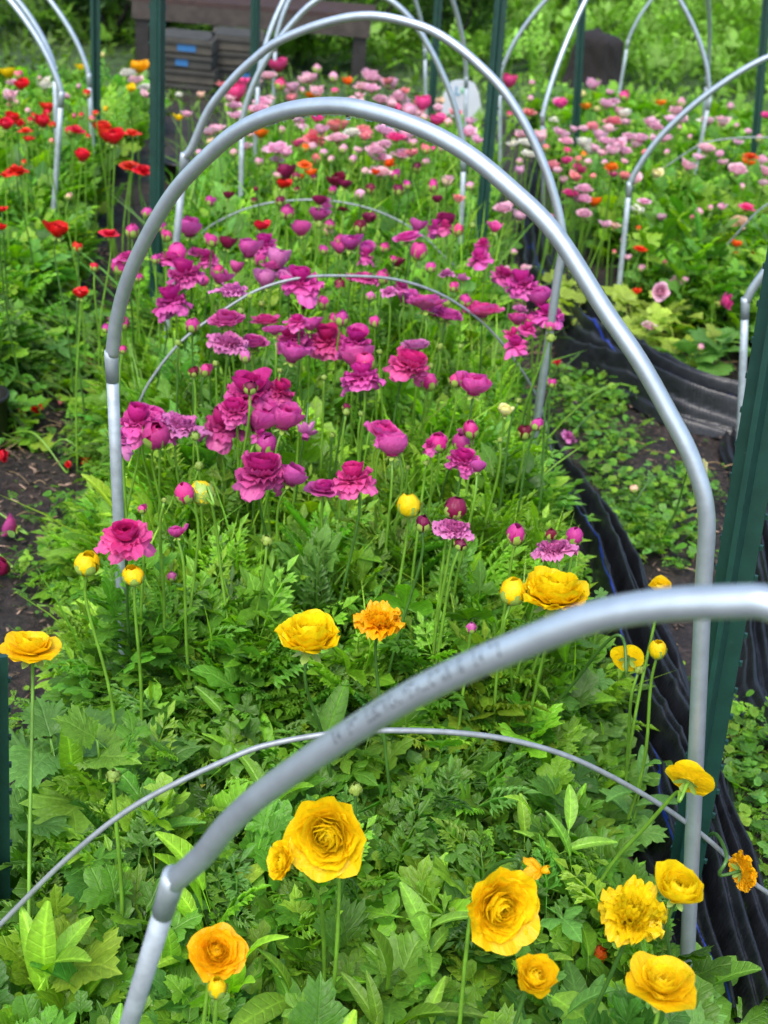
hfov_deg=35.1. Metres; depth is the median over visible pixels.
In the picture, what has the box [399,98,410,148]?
pink ranunculus
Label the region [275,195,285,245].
plum ranunculus
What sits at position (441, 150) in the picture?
pink ranunculus
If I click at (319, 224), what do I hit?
green flower bud
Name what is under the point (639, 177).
pink ranunculus
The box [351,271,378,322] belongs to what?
magenta ranunculus
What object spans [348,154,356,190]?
pink ranunculus
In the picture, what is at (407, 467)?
green flower bud
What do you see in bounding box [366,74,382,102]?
pink ranunculus
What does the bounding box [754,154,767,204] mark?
pink ranunculus
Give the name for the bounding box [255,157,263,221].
pink ranunculus
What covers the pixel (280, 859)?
yellow ranunculus
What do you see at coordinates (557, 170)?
pink ranunculus
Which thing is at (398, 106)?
pink ranunculus
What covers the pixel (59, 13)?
pipe hoop
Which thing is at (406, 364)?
magenta ranunculus
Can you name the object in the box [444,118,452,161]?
pink ranunculus
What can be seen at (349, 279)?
magenta ranunculus
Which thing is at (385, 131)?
pink ranunculus
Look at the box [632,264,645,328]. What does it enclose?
pink ranunculus
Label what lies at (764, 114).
pink ranunculus
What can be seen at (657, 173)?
pale yellow ranunculus
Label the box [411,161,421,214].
plum ranunculus
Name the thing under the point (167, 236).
magenta ranunculus
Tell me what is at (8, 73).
yellow ranunculus
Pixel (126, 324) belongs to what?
magenta ranunculus
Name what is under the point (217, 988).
yellow ranunculus
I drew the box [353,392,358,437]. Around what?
green flower bud
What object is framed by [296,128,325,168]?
pink ranunculus
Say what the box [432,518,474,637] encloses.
magenta ranunculus
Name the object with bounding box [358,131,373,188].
pink ranunculus
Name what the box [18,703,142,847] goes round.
broad leaf weed
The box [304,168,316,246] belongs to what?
orange ranunculus
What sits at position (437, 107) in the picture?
pink ranunculus
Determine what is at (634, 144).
pink ranunculus
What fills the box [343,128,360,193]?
white ranunculus
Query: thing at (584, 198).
pink ranunculus
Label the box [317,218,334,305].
magenta ranunculus
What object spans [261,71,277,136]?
pink ranunculus
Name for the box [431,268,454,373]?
magenta ranunculus
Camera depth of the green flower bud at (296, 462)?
2.64 m
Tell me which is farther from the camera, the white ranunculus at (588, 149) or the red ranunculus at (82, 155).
the white ranunculus at (588, 149)
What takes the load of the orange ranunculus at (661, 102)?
on the ground
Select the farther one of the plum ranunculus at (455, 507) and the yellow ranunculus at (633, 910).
the plum ranunculus at (455, 507)
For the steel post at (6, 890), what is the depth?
1.82 m
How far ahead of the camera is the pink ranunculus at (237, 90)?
5.87 m
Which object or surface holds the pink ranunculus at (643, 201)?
on the ground
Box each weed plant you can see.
[59,517,112,582]
[81,473,129,509]
[91,383,128,429]
[156,960,207,1022]
[183,686,249,763]
[214,874,296,935]
[326,953,437,1023]
[379,881,486,1013]
[513,784,617,942]
[515,718,587,755]
[525,961,604,1023]
[574,587,614,690]
[598,745,677,829]
[695,942,761,1020]
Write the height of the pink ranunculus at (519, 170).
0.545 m
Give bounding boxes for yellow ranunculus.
[0,67,20,129]
[0,631,61,993]
[74,64,83,111]
[74,550,115,722]
[101,52,105,104]
[103,105,107,200]
[122,564,144,720]
[126,82,135,215]
[130,59,149,175]
[171,113,183,221]
[187,922,248,1023]
[191,481,238,719]
[208,976,227,1023]
[266,840,325,981]
[274,609,340,795]
[283,796,366,988]
[353,600,404,798]
[389,493,423,650]
[457,867,539,1023]
[470,857,549,899]
[494,403,514,510]
[499,577,527,693]
[513,953,559,1023]
[520,565,589,730]
[551,634,643,705]
[581,90,586,108]
[581,760,714,919]
[586,105,600,152]
[587,875,667,1023]
[625,639,667,824]
[625,951,696,1023]
[628,575,670,769]
[649,168,663,209]
[655,859,703,955]
[662,458,707,539]
[703,831,757,892]
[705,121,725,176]
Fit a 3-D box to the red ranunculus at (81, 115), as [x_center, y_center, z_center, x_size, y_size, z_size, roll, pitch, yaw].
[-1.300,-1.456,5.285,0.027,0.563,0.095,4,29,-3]
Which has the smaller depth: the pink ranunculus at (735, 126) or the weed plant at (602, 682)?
the weed plant at (602, 682)
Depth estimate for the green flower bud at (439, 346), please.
2.90 m
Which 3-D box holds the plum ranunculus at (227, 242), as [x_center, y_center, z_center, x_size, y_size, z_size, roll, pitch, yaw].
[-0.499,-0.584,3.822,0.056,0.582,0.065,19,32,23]
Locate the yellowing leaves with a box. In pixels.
[539,269,726,370]
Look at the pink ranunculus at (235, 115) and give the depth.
5.16 m
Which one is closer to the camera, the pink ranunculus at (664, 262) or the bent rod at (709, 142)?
the pink ranunculus at (664, 262)
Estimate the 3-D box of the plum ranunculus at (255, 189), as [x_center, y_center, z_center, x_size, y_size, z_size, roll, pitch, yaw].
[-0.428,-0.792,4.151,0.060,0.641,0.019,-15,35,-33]
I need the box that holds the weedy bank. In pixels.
[0,0,767,143]
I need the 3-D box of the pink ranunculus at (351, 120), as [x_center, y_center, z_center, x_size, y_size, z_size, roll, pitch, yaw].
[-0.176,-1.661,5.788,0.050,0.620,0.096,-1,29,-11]
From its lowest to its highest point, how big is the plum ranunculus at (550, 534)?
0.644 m
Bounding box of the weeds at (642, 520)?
[0,270,767,1017]
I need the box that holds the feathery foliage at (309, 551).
[1,75,672,792]
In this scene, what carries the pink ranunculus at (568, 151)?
on the ground
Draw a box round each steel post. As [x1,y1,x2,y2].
[0,654,12,901]
[90,0,101,183]
[148,0,165,302]
[249,0,260,104]
[428,0,442,121]
[474,0,507,243]
[571,0,585,146]
[670,247,767,921]
[750,0,767,158]
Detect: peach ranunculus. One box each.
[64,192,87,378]
[196,91,205,146]
[202,137,213,202]
[323,227,333,290]
[431,96,444,145]
[441,176,452,211]
[606,222,621,295]
[629,476,665,501]
[731,215,748,225]
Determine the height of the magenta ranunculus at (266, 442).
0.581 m
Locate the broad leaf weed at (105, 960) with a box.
[34,912,122,1023]
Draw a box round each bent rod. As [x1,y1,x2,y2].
[0,727,767,927]
[139,274,554,461]
[187,199,453,265]
[642,137,767,184]
[726,203,767,245]
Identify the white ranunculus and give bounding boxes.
[36,76,51,102]
[119,68,136,160]
[136,83,149,123]
[175,92,182,151]
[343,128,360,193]
[503,138,518,228]
[508,138,530,238]
[521,149,534,236]
[536,116,558,198]
[566,137,591,221]
[567,145,597,233]
[615,108,631,154]
[630,204,643,253]
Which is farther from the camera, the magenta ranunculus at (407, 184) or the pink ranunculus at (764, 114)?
the pink ranunculus at (764, 114)
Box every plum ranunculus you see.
[0,554,18,575]
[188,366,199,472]
[219,236,237,302]
[222,190,235,266]
[245,197,256,271]
[253,186,259,256]
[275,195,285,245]
[276,163,295,227]
[288,294,315,397]
[291,172,300,238]
[291,186,299,260]
[310,174,317,240]
[312,195,327,264]
[326,171,345,254]
[332,403,350,479]
[334,273,344,329]
[336,206,349,273]
[338,179,352,259]
[351,219,366,306]
[362,212,376,291]
[364,183,375,239]
[384,255,405,327]
[385,514,430,687]
[392,184,404,235]
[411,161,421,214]
[430,195,442,261]
[431,496,467,666]
[434,538,466,665]
[436,212,455,288]
[511,528,556,694]
[512,424,532,499]
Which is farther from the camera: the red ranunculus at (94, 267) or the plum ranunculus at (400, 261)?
the plum ranunculus at (400, 261)
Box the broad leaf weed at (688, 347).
[652,339,726,365]
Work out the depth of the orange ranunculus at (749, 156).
5.61 m
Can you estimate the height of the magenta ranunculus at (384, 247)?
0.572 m
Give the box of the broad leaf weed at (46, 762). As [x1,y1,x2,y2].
[9,697,139,793]
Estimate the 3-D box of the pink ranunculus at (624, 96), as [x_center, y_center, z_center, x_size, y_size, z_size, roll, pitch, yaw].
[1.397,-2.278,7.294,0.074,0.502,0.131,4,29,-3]
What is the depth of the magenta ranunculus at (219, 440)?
2.60 m
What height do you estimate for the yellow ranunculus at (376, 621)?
0.572 m
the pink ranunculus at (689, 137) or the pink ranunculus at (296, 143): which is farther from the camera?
the pink ranunculus at (689, 137)
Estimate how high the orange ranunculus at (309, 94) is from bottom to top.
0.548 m
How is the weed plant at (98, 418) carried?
on the ground
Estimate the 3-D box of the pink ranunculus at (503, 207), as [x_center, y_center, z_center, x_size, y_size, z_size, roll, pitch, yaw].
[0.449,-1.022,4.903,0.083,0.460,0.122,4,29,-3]
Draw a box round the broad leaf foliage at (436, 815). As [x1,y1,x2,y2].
[0,529,767,1023]
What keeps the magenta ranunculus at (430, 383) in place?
on the ground
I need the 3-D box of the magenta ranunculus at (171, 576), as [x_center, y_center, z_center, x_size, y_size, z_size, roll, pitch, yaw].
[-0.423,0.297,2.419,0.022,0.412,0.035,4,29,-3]
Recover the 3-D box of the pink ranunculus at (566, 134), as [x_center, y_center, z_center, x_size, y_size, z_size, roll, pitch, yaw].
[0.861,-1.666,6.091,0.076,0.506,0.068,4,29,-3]
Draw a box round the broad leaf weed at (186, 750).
[89,735,205,818]
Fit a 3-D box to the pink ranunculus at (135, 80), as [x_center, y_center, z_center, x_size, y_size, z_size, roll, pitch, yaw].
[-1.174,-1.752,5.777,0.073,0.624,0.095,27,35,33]
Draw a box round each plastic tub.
[0,385,9,449]
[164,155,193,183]
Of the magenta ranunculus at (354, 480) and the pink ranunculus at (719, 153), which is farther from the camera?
the pink ranunculus at (719, 153)
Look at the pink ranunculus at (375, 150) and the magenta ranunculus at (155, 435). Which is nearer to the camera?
the magenta ranunculus at (155, 435)
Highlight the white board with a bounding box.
[441,80,484,121]
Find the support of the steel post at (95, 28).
on the ground
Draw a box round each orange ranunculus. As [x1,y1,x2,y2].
[254,129,268,165]
[296,143,309,212]
[296,174,303,219]
[297,160,312,237]
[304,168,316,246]
[305,91,320,127]
[342,76,352,119]
[371,168,379,234]
[383,158,397,200]
[567,150,587,232]
[573,102,590,157]
[581,197,601,253]
[594,162,618,275]
[594,941,607,962]
[613,225,640,302]
[621,246,647,314]
[632,287,641,312]
[655,99,665,135]
[731,239,741,247]
[736,157,756,202]
[742,153,759,201]
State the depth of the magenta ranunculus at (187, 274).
3.15 m
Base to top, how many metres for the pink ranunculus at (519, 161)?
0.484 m
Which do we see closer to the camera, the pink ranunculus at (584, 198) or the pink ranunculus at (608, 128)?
the pink ranunculus at (584, 198)
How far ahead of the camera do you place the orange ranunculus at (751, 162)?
5.78 m
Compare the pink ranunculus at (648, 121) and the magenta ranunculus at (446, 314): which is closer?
the magenta ranunculus at (446, 314)
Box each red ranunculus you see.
[0,117,13,199]
[0,171,10,267]
[0,206,12,337]
[0,223,28,415]
[0,383,43,413]
[0,449,7,462]
[5,110,18,179]
[5,164,34,297]
[7,431,70,472]
[13,77,28,142]
[13,119,24,178]
[17,127,34,210]
[21,159,27,222]
[22,135,34,213]
[26,116,35,176]
[31,112,38,164]
[35,112,49,185]
[39,102,53,169]
[42,107,52,169]
[42,220,74,401]
[45,439,94,464]
[48,121,65,208]
[64,126,72,204]
[67,125,85,213]
[72,241,87,424]
[72,286,88,475]
[75,148,90,296]
[78,112,84,173]
[82,89,90,167]
[85,133,90,288]
[90,262,106,394]
[91,120,111,249]
[92,110,113,258]
[98,126,117,255]
[98,229,119,390]
[103,127,123,288]
[118,161,139,251]
[124,129,141,250]
[131,165,149,266]
[254,219,270,292]
[275,178,291,243]
[551,353,579,373]
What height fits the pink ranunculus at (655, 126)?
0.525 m
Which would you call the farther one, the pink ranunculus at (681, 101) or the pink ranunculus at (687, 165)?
the pink ranunculus at (681, 101)
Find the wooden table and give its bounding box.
[132,0,375,85]
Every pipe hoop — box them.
[6,0,64,211]
[14,0,57,154]
[47,0,98,224]
[104,97,715,971]
[119,583,767,1023]
[164,11,566,444]
[238,0,466,248]
[253,0,468,162]
[271,0,427,126]
[498,0,711,194]
[540,0,711,207]
[614,54,767,311]
[617,0,652,99]
[736,269,763,438]
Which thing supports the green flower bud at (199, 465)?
on the ground
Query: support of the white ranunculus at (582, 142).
on the ground
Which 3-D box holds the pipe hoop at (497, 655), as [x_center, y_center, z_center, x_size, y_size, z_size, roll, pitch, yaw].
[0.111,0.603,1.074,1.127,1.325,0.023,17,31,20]
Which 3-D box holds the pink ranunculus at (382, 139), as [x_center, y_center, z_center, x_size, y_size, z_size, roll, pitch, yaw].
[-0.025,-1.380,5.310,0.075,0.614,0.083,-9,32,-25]
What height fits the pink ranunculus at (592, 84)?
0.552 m
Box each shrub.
[1,0,113,32]
[32,0,134,45]
[107,1,198,28]
[323,0,449,43]
[398,0,494,53]
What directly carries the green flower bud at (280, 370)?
on the ground
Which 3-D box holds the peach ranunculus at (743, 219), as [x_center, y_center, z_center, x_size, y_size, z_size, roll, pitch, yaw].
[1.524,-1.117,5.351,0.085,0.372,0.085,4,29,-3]
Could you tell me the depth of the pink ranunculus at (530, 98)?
6.53 m
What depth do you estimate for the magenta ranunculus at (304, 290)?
3.10 m
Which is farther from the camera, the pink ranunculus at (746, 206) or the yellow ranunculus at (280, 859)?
the pink ranunculus at (746, 206)
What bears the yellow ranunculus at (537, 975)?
on the ground
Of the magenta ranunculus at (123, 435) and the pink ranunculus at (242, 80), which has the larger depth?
the pink ranunculus at (242, 80)
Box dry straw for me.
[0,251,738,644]
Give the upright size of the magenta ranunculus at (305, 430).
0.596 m
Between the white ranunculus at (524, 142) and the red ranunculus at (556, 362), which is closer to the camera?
the red ranunculus at (556, 362)
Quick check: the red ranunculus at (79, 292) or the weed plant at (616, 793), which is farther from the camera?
the red ranunculus at (79, 292)
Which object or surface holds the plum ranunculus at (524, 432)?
on the ground
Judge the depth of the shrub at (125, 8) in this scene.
9.83 m
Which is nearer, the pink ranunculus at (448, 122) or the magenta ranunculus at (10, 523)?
the magenta ranunculus at (10, 523)
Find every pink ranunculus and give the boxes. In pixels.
[2,88,17,163]
[5,79,15,111]
[6,102,13,165]
[13,99,19,142]
[14,69,23,117]
[25,107,34,149]
[28,379,65,404]
[36,75,42,138]
[48,138,67,303]
[65,92,70,125]
[71,113,76,205]
[72,300,109,323]
[76,83,90,219]
[88,115,96,262]
[127,75,143,203]
[140,89,149,127]
[180,110,192,206]
[191,149,200,210]
[203,125,215,179]
[211,124,226,184]
[213,160,215,186]
[215,80,225,131]
[224,94,235,150]
[225,101,242,147]
[226,110,240,159]
[227,83,245,122]
[230,148,237,190]
[237,77,250,103]
[244,142,252,178]
[246,132,254,177]
[247,105,253,162]
[249,103,268,169]
[252,96,271,156]
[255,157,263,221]
[260,145,267,188]
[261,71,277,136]
[261,141,291,162]
[265,95,275,139]
[268,56,286,122]
[269,156,284,195]
[273,77,285,132]
[273,171,281,212]
[278,126,285,140]
[280,145,291,195]
[284,88,297,138]
[286,82,298,144]
[286,93,297,157]
[291,139,303,185]
[292,117,301,164]
[294,118,308,156]
[295,87,305,138]
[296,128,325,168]
[297,75,308,117]
[302,72,316,116]
[308,142,316,203]
[310,63,321,121]
[310,84,324,123]
[311,115,324,154]
[311,153,321,194]
[315,124,329,168]
[319,149,327,194]
[324,132,348,171]
[326,119,349,159]
[327,155,334,196]
[328,71,337,131]
[331,88,338,145]
[338,143,347,170]
[348,96,355,153]
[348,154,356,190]
[352,82,365,141]
[353,146,362,201]
[353,166,368,260]
[354,189,364,270]
[355,91,365,144]
[356,124,371,147]
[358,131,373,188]
[359,128,373,176]
[361,67,377,125]
[361,175,365,216]
[363,83,380,139]
[363,142,389,181]
[365,145,384,228]
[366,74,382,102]
[368,150,386,207]
[369,165,382,211]
[369,166,392,221]
[372,94,387,104]
[372,153,391,205]
[375,124,384,190]
[376,126,396,197]
[376,140,391,218]
[379,77,397,95]
[382,77,393,139]
[386,98,396,154]
[386,132,406,200]
[387,103,400,148]
[389,90,407,130]
[390,148,408,197]
[394,87,409,150]
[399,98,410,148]
[399,130,413,184]
[402,103,416,148]
[403,148,417,219]
[408,138,418,191]
[415,95,430,139]
[415,107,426,147]
[415,113,428,161]
[415,158,430,215]
[420,143,430,220]
[429,146,435,181]
[430,112,445,157]
[432,147,444,218]
[433,103,442,156]
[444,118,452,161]
[445,175,454,243]
[447,223,463,307]
[449,108,461,134]
[451,194,465,259]
[460,181,474,259]
[463,124,476,141]
[465,116,477,141]
[472,133,482,203]
[493,73,517,158]
[493,202,511,263]
[497,111,512,202]
[504,165,523,265]
[504,201,513,265]
[505,133,520,219]
[506,209,525,287]
[507,158,522,261]
[507,264,531,318]
[508,129,525,218]
[510,248,517,269]
[520,108,536,149]
[521,80,535,165]
[521,129,546,229]
[523,95,533,187]
[536,236,545,280]
[537,144,549,254]
[537,213,553,284]
[540,97,558,174]
[540,97,567,202]
[546,160,560,240]
[547,131,570,209]
[547,167,562,253]
[550,176,567,254]
[550,188,578,272]
[551,126,565,213]
[552,137,573,213]
[561,156,572,217]
[563,146,572,216]
[564,194,591,272]
[566,125,578,213]
[568,169,582,275]
[568,196,581,235]
[569,162,586,238]
[571,184,593,277]
[572,208,592,278]
[573,142,599,238]
[573,155,582,242]
[573,383,630,403]
[579,125,588,152]
[580,158,591,237]
[580,173,596,253]
[581,121,598,163]
[582,148,610,256]
[586,77,600,120]
[586,136,610,237]
[587,159,607,264]
[589,128,607,168]
[589,220,611,268]
[594,136,626,254]
[595,171,629,278]
[597,143,620,258]
[598,98,614,154]
[600,89,614,128]
[600,158,628,259]
[601,123,617,148]
[601,170,617,269]
[602,116,621,160]
[609,98,619,116]
[609,105,625,154]
[610,249,616,301]
[615,132,637,192]
[618,90,630,136]
[618,146,632,197]
[620,118,630,157]
[622,171,642,281]
[622,254,631,316]
[627,140,642,180]
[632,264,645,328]
[633,133,648,169]
[637,198,651,287]
[641,149,645,197]
[642,321,672,337]
[643,116,659,163]
[644,133,664,189]
[649,122,663,167]
[652,259,666,300]
[652,281,669,303]
[657,149,669,198]
[657,213,666,222]
[658,132,672,167]
[664,114,674,148]
[667,115,687,166]
[668,275,682,301]
[668,276,688,334]
[669,106,681,149]
[673,125,682,167]
[674,96,685,147]
[675,157,697,209]
[684,153,705,204]
[685,143,715,205]
[686,134,692,178]
[689,207,703,301]
[689,214,694,226]
[693,344,736,374]
[702,116,714,141]
[706,204,713,228]
[710,149,723,184]
[711,292,732,323]
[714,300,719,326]
[716,115,731,176]
[717,102,734,143]
[717,159,727,202]
[717,203,727,220]
[722,139,743,189]
[728,162,747,199]
[729,123,738,174]
[734,182,746,216]
[735,128,751,184]
[738,203,755,215]
[747,134,763,185]
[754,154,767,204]
[754,179,767,221]
[756,164,767,214]
[758,111,767,154]
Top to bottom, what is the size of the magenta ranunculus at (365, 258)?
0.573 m
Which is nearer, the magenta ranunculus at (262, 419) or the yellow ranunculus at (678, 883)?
the yellow ranunculus at (678, 883)
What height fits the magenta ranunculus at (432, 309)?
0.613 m
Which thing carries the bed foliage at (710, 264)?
on the ground
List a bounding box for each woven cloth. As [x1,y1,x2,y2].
[514,157,737,437]
[537,426,767,1022]
[719,427,767,747]
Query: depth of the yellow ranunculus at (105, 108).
5.33 m
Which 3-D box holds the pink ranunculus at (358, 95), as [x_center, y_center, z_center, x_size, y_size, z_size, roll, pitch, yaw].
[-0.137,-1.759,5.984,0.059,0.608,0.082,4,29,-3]
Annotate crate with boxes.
[165,28,219,54]
[165,50,219,69]
[165,65,223,84]
[165,81,218,98]
[211,26,263,51]
[212,64,264,79]
[216,49,249,64]
[218,79,263,95]
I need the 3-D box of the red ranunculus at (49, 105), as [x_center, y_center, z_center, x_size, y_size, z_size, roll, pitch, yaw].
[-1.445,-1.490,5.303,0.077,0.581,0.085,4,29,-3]
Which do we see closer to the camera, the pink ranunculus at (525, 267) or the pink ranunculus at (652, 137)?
the pink ranunculus at (525, 267)
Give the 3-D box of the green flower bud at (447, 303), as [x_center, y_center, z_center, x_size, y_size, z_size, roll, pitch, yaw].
[0.126,-0.283,3.334,0.048,0.631,0.025,4,29,-3]
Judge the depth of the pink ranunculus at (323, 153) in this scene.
4.70 m
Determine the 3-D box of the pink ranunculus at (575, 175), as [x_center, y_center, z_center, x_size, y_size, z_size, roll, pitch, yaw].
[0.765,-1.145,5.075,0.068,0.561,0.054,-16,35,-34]
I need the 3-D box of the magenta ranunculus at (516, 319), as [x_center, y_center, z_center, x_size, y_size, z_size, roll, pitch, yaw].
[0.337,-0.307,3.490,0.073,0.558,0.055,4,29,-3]
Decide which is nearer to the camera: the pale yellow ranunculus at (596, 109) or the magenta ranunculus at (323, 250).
the magenta ranunculus at (323, 250)
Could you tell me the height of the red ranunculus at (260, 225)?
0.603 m
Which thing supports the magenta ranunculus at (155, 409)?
on the ground
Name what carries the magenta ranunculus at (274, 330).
on the ground
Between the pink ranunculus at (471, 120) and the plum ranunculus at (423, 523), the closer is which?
the plum ranunculus at (423, 523)
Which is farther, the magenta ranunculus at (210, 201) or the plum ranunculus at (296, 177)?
the plum ranunculus at (296, 177)
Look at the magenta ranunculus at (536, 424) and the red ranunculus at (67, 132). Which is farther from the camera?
the red ranunculus at (67, 132)
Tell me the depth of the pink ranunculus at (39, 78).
5.37 m
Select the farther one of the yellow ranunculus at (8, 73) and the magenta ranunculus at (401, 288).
the yellow ranunculus at (8, 73)
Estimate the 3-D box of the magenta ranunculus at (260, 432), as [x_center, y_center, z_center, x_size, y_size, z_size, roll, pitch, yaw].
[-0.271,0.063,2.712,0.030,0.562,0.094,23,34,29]
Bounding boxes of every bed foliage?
[0,56,172,452]
[514,78,767,355]
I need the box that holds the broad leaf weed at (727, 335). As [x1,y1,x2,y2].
[685,327,750,375]
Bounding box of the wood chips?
[0,247,767,859]
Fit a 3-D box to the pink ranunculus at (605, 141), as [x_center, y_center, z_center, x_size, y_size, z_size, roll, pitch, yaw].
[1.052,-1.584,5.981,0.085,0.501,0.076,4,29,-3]
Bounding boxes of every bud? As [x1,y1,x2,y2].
[105,768,123,944]
[158,497,166,672]
[175,338,181,451]
[190,430,204,544]
[194,461,203,549]
[213,360,220,470]
[233,380,257,536]
[237,307,243,369]
[245,406,254,523]
[246,293,252,366]
[251,534,272,638]
[258,300,265,346]
[273,368,282,504]
[290,404,300,521]
[304,220,322,316]
[319,374,326,476]
[327,432,334,502]
[338,407,349,522]
[341,781,362,901]
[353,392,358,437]
[357,410,363,542]
[376,349,384,453]
[391,464,409,538]
[410,460,429,584]
[417,343,442,449]
[424,362,433,417]
[427,300,450,407]
[448,343,463,418]
[465,221,475,269]
[478,437,502,552]
[498,398,521,510]
[544,332,555,460]
[624,665,644,781]
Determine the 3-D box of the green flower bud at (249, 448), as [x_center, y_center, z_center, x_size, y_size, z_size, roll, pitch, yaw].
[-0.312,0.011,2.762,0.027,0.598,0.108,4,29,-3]
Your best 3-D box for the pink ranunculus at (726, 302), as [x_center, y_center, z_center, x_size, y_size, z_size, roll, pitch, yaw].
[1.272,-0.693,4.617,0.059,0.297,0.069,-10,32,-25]
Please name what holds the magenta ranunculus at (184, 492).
on the ground
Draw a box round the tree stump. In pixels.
[560,27,623,91]
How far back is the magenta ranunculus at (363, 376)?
2.67 m
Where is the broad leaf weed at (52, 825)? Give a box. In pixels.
[9,782,84,877]
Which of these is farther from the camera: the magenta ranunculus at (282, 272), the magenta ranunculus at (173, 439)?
the magenta ranunculus at (282, 272)
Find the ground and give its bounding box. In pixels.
[0,0,767,1023]
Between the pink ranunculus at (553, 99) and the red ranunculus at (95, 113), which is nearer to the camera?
the red ranunculus at (95, 113)
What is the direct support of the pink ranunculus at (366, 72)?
on the ground
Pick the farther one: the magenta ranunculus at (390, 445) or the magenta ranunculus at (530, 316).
the magenta ranunculus at (530, 316)
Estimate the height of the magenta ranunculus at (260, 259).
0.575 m
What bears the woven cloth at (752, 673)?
on the ground
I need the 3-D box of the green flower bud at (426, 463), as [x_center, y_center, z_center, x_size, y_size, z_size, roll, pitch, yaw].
[0.057,0.163,2.547,0.013,0.600,0.036,10,29,8]
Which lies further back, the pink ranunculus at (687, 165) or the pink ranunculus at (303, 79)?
the pink ranunculus at (303, 79)
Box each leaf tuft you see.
[41,575,153,705]
[44,554,197,779]
[48,646,117,706]
[68,512,176,702]
[94,622,206,702]
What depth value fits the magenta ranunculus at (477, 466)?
2.40 m
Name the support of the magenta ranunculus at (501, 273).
on the ground
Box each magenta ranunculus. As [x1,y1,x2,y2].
[0,512,29,535]
[94,518,156,683]
[101,323,108,333]
[110,260,125,370]
[112,251,134,364]
[119,345,126,399]
[120,317,130,367]
[120,401,161,509]
[121,317,125,373]
[121,430,126,518]
[121,437,133,562]
[125,223,140,344]
[134,273,143,366]
[137,503,146,641]
[141,207,157,288]
[141,402,165,511]
[142,421,170,542]
[150,254,161,362]
[151,307,167,388]
[151,418,177,545]
[155,284,193,371]
[158,222,166,283]
[158,251,180,363]
[160,410,212,531]
[161,229,172,324]
[166,258,205,351]
[166,571,176,613]
[167,523,192,698]
[168,242,187,338]
[175,482,199,643]
[181,215,201,259]
[184,317,199,414]
[188,247,208,308]
[197,406,248,524]
[199,275,212,357]
[199,363,212,420]
[200,250,218,324]
[203,233,219,338]
[204,195,216,273]
[206,331,248,401]
[206,339,213,411]
[207,282,247,375]
[207,309,244,399]
[210,266,235,325]
[212,264,223,354]
[217,397,251,520]
[223,367,272,500]
[230,260,243,328]
[232,450,284,571]
[238,238,263,329]
[239,349,251,455]
[243,334,270,370]
[247,314,279,357]
[250,395,276,524]
[250,428,268,533]
[252,254,266,312]
[253,268,276,347]
[254,233,276,300]
[255,432,276,545]
[259,401,304,540]
[260,246,291,349]
[260,261,278,346]
[262,325,286,429]
[267,377,294,502]
[274,266,291,324]
[274,325,307,420]
[275,461,308,579]
[276,269,290,355]
[277,340,309,439]
[279,203,295,249]
[280,264,323,372]
[282,314,309,441]
[290,220,311,265]
[294,403,317,509]
[299,337,315,400]
[302,316,322,402]
[303,479,335,575]
[306,322,344,416]
[309,207,330,263]
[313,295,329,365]
[317,198,333,266]
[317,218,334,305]
[318,245,328,316]
[321,312,336,394]
[324,185,336,244]
[331,239,345,289]
[331,309,348,424]
[331,460,377,625]
[333,233,342,299]
[334,343,353,445]
[339,323,371,456]
[339,345,374,461]
[340,234,363,324]
[340,360,385,501]
[345,273,354,336]
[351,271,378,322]
[356,352,374,499]
[357,240,375,304]
[357,248,374,318]
[361,291,375,396]
[364,419,402,530]
[369,315,380,420]
[374,434,383,533]
[375,268,389,360]
[377,242,389,306]
[377,432,407,576]
[380,286,398,382]
[382,345,428,481]
[388,168,400,215]
[389,255,397,348]
[392,230,422,322]
[392,432,407,543]
[393,179,411,266]
[395,279,408,341]
[398,289,417,404]
[400,339,429,440]
[401,217,427,303]
[406,294,446,415]
[408,241,427,337]
[409,291,418,339]
[410,262,436,380]
[420,371,438,446]
[422,438,436,519]
[424,178,438,243]
[424,432,448,514]
[427,219,441,321]
[427,303,442,406]
[429,219,451,325]
[429,306,462,410]
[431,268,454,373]
[431,372,463,501]
[432,281,458,399]
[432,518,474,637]
[437,428,463,512]
[444,447,480,554]
[451,460,486,603]
[452,432,473,488]
[453,273,469,344]
[454,371,491,494]
[458,293,472,370]
[458,621,477,726]
[461,300,504,373]
[461,420,478,521]
[467,247,493,330]
[474,237,492,294]
[477,220,502,325]
[481,264,511,362]
[492,523,525,740]
[493,234,497,303]
[497,326,518,422]
[499,335,527,422]
[502,312,526,391]
[505,268,539,358]
[506,305,527,370]
[506,418,543,561]
[511,320,536,415]
[517,321,555,429]
[522,303,563,424]
[523,538,578,700]
[526,286,550,424]
[526,311,535,424]
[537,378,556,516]
[539,527,582,682]
[561,411,611,443]
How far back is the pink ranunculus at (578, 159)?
5.29 m
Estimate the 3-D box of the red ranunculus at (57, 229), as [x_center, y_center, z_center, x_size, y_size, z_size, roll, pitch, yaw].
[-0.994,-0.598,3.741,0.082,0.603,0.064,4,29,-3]
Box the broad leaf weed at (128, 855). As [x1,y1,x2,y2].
[58,826,157,878]
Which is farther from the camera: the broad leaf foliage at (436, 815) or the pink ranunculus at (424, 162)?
the pink ranunculus at (424, 162)
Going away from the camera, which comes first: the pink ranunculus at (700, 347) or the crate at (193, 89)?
the pink ranunculus at (700, 347)
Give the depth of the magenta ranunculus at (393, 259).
3.57 m

